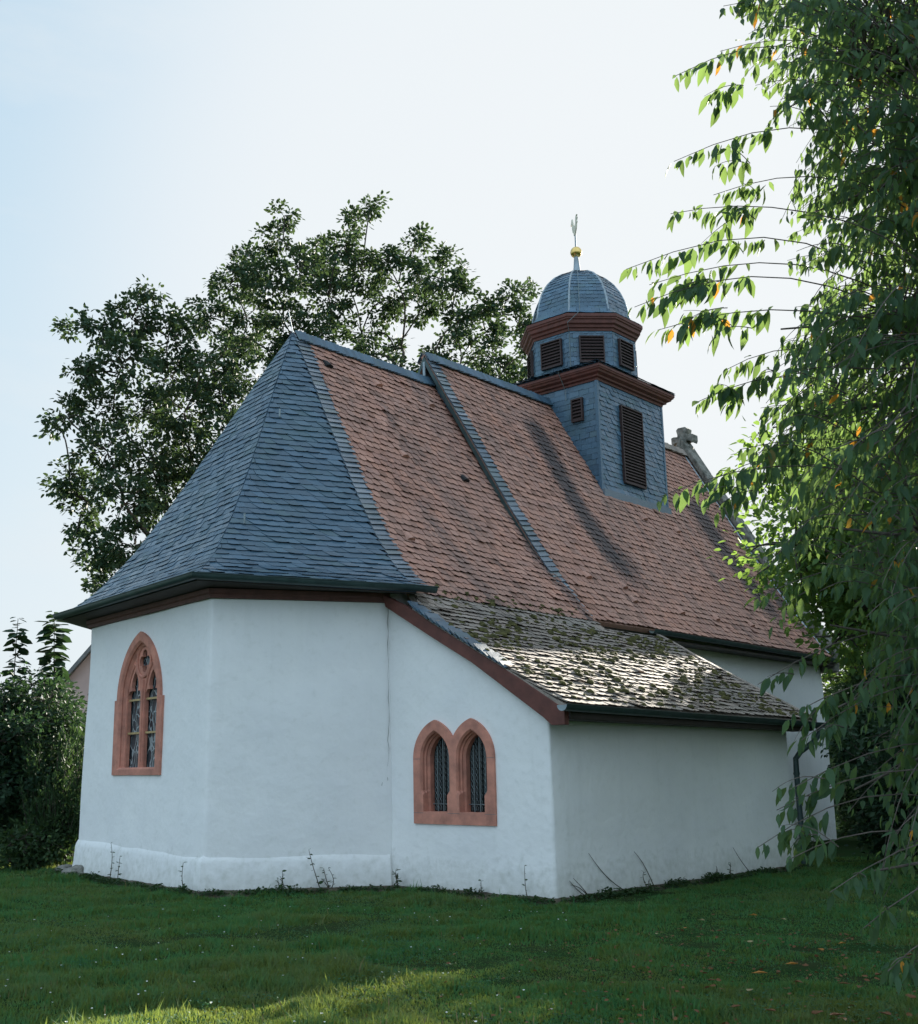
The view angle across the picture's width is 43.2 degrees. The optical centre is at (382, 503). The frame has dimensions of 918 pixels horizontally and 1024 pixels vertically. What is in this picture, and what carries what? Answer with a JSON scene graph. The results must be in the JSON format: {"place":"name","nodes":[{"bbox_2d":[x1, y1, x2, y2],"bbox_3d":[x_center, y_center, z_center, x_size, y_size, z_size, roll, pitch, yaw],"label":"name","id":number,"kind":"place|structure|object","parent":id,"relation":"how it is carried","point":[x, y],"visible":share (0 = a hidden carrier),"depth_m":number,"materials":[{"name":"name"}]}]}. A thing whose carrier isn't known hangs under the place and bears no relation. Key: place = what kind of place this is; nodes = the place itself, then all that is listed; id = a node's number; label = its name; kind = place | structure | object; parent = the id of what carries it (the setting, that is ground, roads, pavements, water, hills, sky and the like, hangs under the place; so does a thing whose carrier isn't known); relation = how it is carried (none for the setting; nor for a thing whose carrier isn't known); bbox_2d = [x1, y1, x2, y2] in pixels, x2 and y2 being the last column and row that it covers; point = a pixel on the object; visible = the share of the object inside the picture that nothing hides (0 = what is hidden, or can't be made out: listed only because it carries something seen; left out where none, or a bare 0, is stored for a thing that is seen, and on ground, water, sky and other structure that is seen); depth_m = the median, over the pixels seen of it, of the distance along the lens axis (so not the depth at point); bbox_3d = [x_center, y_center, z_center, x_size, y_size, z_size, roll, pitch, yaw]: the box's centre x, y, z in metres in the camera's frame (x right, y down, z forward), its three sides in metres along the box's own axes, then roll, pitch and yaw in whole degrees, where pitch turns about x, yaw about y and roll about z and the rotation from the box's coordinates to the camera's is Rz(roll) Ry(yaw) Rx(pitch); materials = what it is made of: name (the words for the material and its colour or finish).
{"place":"outdoors","nodes":[
{"label":"outdoors","id":0,"kind":"place"},
{"bbox_2d":[55,864,799,904],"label":"soil","id":1,"kind":"structure","parent":0,"point":[368,890],"depth_m":16.07,"materials":[{"name":"brown soil"}]},
{"bbox_2d":[55,864,71,870],"bbox_3d":[-5.456,6.293,19.906,0.265,0.175,0.391,-13,-18,42],"label":"stone","id":2,"kind":"object","parent":1,"relation":"on","point":[64,866],"visible":0.3,"depth_m":19.80,"materials":[{"name":"grey stone"}]},
{"bbox_2d":[61,865,83,874],"bbox_3d":[-5.097,6.131,19.201,0.460,0.270,0.518,-13,-18,42],"label":"stone","id":3,"kind":"object","parent":1,"relation":"on","point":[78,868],"visible":0.36,"depth_m":19.06,"materials":[{"name":"grey stone"}]},
{"bbox_2d":[276,870,286,888],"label":"wall weed","id":4,"kind":"object","parent":1,"relation":"on","point":[282,878],"depth_m":16.17,"materials":[{"name":"green plant"}]},
{"bbox_2d":[306,852,322,886],"bbox_3d":[-0.955,5.177,16.309,0.163,0.612,0.227,-13,-18,42],"label":"wall weed","id":5,"kind":"object","parent":1,"relation":"on","point":[320,882],"depth_m":16.30,"materials":[{"name":"green plant"}]},
{"bbox_2d":[322,867,333,887],"bbox_3d":[-0.775,5.301,16.324,0.268,0.333,0.132,-3,-13,9],"label":"wall weed","id":6,"kind":"object","parent":1,"relation":"on","point":[328,886],"depth_m":16.32,"materials":[{"name":"green plant"}]},
{"bbox_2d":[392,869,401,887],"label":"wall weed","id":7,"kind":"object","parent":1,"relation":"on","point":[397,876],"depth_m":16.44,"materials":[{"name":"green plant"}]},
{"bbox_2d":[522,865,527,898],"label":"wall weed","id":8,"kind":"object","parent":1,"relation":"on","point":[525,883],"depth_m":14.96,"materials":[{"name":"green plant"}]},
{"bbox_2d":[571,878,586,894],"bbox_3d":[2.563,5.008,15.046,0.380,0.282,0.066,11,-17,-39],"label":"wall weed","id":9,"kind":"object","parent":1,"relation":"on","point":[585,892],"depth_m":15.05,"materials":[{"name":"green plant"}]},
{"bbox_2d":[588,853,622,889],"bbox_3d":[3.024,4.985,15.589,0.841,0.568,0.066,11,-18,-41],"label":"wall weed","id":10,"kind":"object","parent":1,"relation":"on","point":[605,875],"depth_m":15.62,"materials":[{"name":"green plant"}]},
{"bbox_2d":[640,872,651,888],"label":"wall weed","id":11,"kind":"object","parent":1,"relation":"on","point":[648,884],"depth_m":16.10,"materials":[{"name":"green plant"}]},
{"bbox_2d":[0,0,915,709],"label":"sky","id":12,"kind":"structure","parent":0,"point":[149,138],"materials":[{"name":"white"}]},
{"bbox_2d":[0,817,917,1023],"bbox_3d":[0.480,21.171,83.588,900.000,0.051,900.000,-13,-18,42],"label":"lawn","id":13,"kind":"structure","parent":0,"point":[848,850],"depth_m":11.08,"materials":[{"name":"plant"}]},
{"bbox_2d":[1,617,32,696],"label":"sapling","id":14,"kind":"object","parent":13,"relation":"on","point":[22,637],"visible":0.66,"depth_m":24.71,"materials":[{"name":"green plant"}]},
{"bbox_2d":[0,811,78,871],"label":"shrub","id":15,"kind":"object","parent":13,"relation":"on","point":[41,853],"visible":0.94,"depth_m":20.53,"materials":[{"name":"green plant"}]},
{"bbox_2d":[0,669,86,858],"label":"shrub","id":16,"kind":"object","parent":13,"relation":"on","point":[13,730],"visible":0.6,"depth_m":22.43,"materials":[{"name":"green plant"}]},
{"bbox_2d":[2,661,87,813],"bbox_3d":[-6.880,5.405,24.123,2.762,4.134,3.023,-13,-18,42],"label":"shrub","id":17,"kind":"object","parent":13,"relation":"on","point":[35,683],"visible":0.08,"depth_m":24.08,"materials":[{"name":"green plant"}]},
{"bbox_2d":[5,686,85,821],"bbox_3d":[-9.218,6.629,29.092,5.254,4.116,3.724,8,-15,-32],"label":"shrub","id":18,"kind":"object","parent":13,"relation":"on","point":[40,719],"depth_m":29.52,"materials":[{"name":"green plant"}]},
{"bbox_2d":[8,724,84,862],"bbox_3d":[-6.011,5.418,21.758,1.902,2.526,1.944,-13,-18,42],"label":"conifer shrub","id":19,"kind":"object","parent":13,"relation":"on","point":[66,802],"visible":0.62,"depth_m":21.36,"materials":[{"name":"green plant"}]},
{"bbox_2d":[35,611,72,700],"bbox_3d":[-7.097,4.815,24.567,0.794,5.081,0.887,-13,-18,42],"label":"sapling","id":20,"kind":"object","parent":13,"relation":"on","point":[48,630],"visible":0.62,"depth_m":24.95,"materials":[{"name":"green plant"}]},
{"bbox_2d":[45,645,90,718],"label":"gabled house","id":21,"kind":"structure","parent":13,"relation":"on","point":[79,671],"depth_m":44.28,"materials":[{"name":"beige paint"}]},
{"bbox_2d":[32,274,261,600],"bbox_3d":[-6.480,1.445,37.069,9.604,17.785,5.711,3,-14,-16],"label":"oak tree","id":22,"kind":"object","parent":13,"relation":"on","point":[111,558],"visible":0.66,"depth_m":37.35,"materials":[{"name":"green plant"}]},
{"bbox_2d":[183,190,545,383],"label":"oak tree","id":23,"kind":"object","parent":13,"relation":"on","point":[251,280],"visible":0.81,"depth_m":42.34,"materials":[{"name":"green plant"}]},
{"bbox_2d":[104,998,673,1023],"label":"grass seed heads","id":24,"kind":"object","parent":13,"relation":"on","point":[456,1014],"depth_m":6.54,"materials":[{"name":"plant"}]},
{"bbox_2d":[42,863,817,903],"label":"wall foot weeds","id":25,"kind":"object","parent":13,"relation":"on","point":[710,876],"depth_m":16.04,"materials":[{"name":"green plant"}]},
{"bbox_2d":[52,214,839,897],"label":"chapel","id":26,"kind":"structure","parent":13,"relation":"on","point":[348,616],"depth_m":18.33,"materials":[{"name":"paint"}]},
{"bbox_2d":[111,631,164,774],"bbox_3d":[-3.786,3.199,18.595,0.345,2.270,1.750,9,-16,-36],"label":"gothic window","id":27,"kind":"structure","parent":26,"relation":"in","point":[139,705],"depth_m":18.71,"materials":[{"name":"red stone"}]},
{"bbox_2d":[413,718,496,825],"bbox_3d":[1.087,3.778,16.326,1.490,1.445,0.314,-13,-18,42],"label":"twin lancet window","id":28,"kind":"structure","parent":26,"relation":"in","point":[454,776],"depth_m":16.25,"materials":[{"name":"red stone"}]},
{"bbox_2d":[0,884,908,1023],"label":"clover","id":29,"kind":"object","parent":13,"relation":"on","point":[763,992],"depth_m":10.11,"materials":[{"name":"green plant"}]},
{"bbox_2d":[415,925,916,1023],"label":"leaf litter","id":30,"kind":"object","parent":13,"relation":"on","point":[718,979],"visible":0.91,"depth_m":9.31,"materials":[{"name":"plant"}]},
{"bbox_2d":[619,0,917,995],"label":"cherry tree","id":31,"kind":"object","parent":13,"relation":"on","point":[877,68],"visible":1,"depth_m":6.22,"materials":[{"name":"green plant"}]},
{"bbox_2d":[707,370,917,681],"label":"tree","id":32,"kind":"object","parent":13,"relation":"on","point":[833,612],"visible":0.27,"depth_m":15.53,"materials":[{"name":"green plant"}]},
{"bbox_2d":[788,440,916,712],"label":"broadleaf tree","id":33,"kind":"object","parent":13,"relation":"on","point":[826,678],"depth_m":30.42,"materials":[{"name":"green plant"}]},
{"bbox_2d":[821,653,896,835],"bbox_3d":[12.657,6.470,30.488,4.123,5.563,3.665,9,-16,-34],"label":"shrub","id":34,"kind":"object","parent":13,"relation":"on","point":[844,829],"visible":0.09,"depth_m":29.82,"materials":[{"name":"green plant"}]},
{"bbox_2d":[818,703,917,864],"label":"shrub","id":35,"kind":"object","parent":13,"relation":"on","point":[873,809],"visible":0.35,"depth_m":20.16,"materials":[{"name":"green plant"}]},
{"bbox_2d":[819,586,917,714],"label":"broadleaf tree","id":36,"kind":"object","parent":13,"relation":"on","point":[820,628],"visible":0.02,"depth_m":24.23,"materials":[{"name":"green plant"}]},
{"bbox_2d":[820,670,917,845],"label":"shrub","id":37,"kind":"object","parent":13,"relation":"on","point":[845,756],"visible":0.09,"depth_m":26.18,"materials":[{"name":"green plant"}]}
]}

